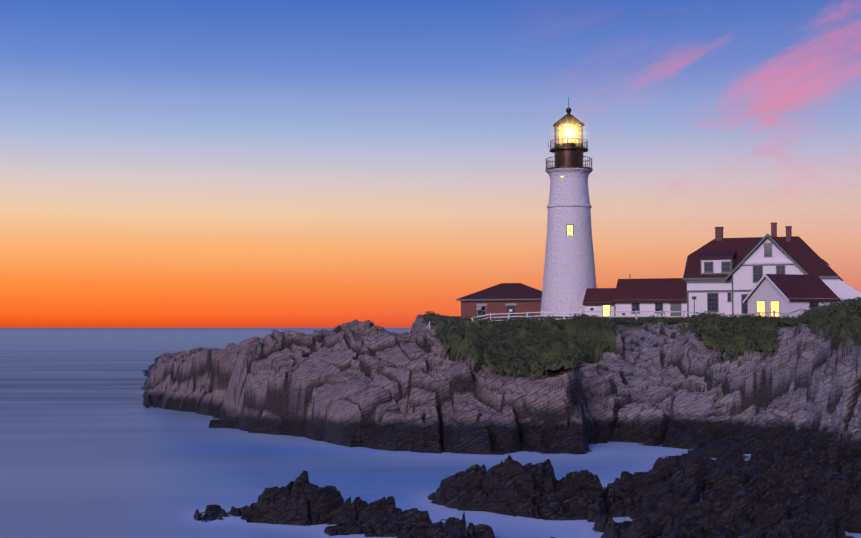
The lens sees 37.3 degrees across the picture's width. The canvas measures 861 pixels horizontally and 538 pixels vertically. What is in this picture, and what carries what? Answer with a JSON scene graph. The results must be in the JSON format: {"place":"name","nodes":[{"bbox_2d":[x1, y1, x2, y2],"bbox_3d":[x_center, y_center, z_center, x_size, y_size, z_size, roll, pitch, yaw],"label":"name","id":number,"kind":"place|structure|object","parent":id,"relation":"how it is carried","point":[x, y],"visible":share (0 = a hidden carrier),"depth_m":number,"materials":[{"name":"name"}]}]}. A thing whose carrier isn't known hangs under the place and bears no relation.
{"place":"outdoors","nodes":[
{"label":"outdoors","id":0,"kind":"place"},
{"bbox_2d":[0,328,410,351],"bbox_3d":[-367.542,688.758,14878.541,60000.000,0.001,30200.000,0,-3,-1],"label":"open sea","id":1,"kind":"structure","parent":0,"point":[97,339],"depth_m":900.43,"materials":[{"name":"liquid"}]},
{"bbox_2d":[0,352,860,537],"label":"sea water","id":2,"kind":"structure","parent":0,"point":[91,446],"depth_m":73.05,"materials":[{"name":"blue liquid"}]},
{"bbox_2d":[0,0,860,327],"label":"sky","id":3,"kind":"structure","parent":0,"point":[164,163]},
{"bbox_2d":[140,315,860,537],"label":"coast rock","id":4,"kind":"object","parent":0,"point":[787,416],"visible":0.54,"depth_m":83.33,"materials":[{"name":"grey stone"}]},
{"bbox_2d":[466,311,581,321],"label":"fence","id":5,"kind":"object","parent":4,"relation":"on","point":[527,316],"visible":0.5,"depth_m":136.02,"materials":[{"name":"beige wood"}]},
{"bbox_2d":[540,97,596,316],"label":"lighthouse tower","id":6,"kind":"structure","parent":4,"relation":"on","point":[569,277],"depth_m":147.74,"materials":[{"name":"white painted masonry"},{"name":"dark metal"},{"name":"glass"}]},
{"bbox_2d":[418,297,860,397],"bbox_3d":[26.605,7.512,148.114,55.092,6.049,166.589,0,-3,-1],"label":"bushes","id":7,"kind":"object","parent":4,"relation":"on","point":[460,346],"visible":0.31,"depth_m":97.48,"materials":[{"name":"green plant"}]},
{"bbox_2d":[456,283,541,318],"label":"fog signal building","id":8,"kind":"structure","parent":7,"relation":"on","point":[510,298],"depth_m":154.95,"materials":[{"name":"red brick"}]},
{"bbox_2d":[582,278,686,316],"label":"link buildings","id":9,"kind":"structure","parent":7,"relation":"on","point":[659,294],"depth_m":142.71,"materials":[{"name":"white"}]},
{"bbox_2d":[582,304,846,319],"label":"fence","id":10,"kind":"object","parent":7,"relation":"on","point":[684,311],"visible":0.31,"depth_m":130.85,"materials":[{"name":"beige wood"}]},
{"bbox_2d":[683,222,860,316],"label":"keepers house","id":11,"kind":"structure","parent":4,"relation":"on","point":[722,275],"depth_m":137.85,"materials":[{"name":"white"}]},
{"bbox_2d":[743,274,840,317],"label":"gabled outbuilding","id":12,"kind":"structure","parent":4,"relation":"on","point":[783,293],"depth_m":127.44,"materials":[{"name":"white"}]}
]}

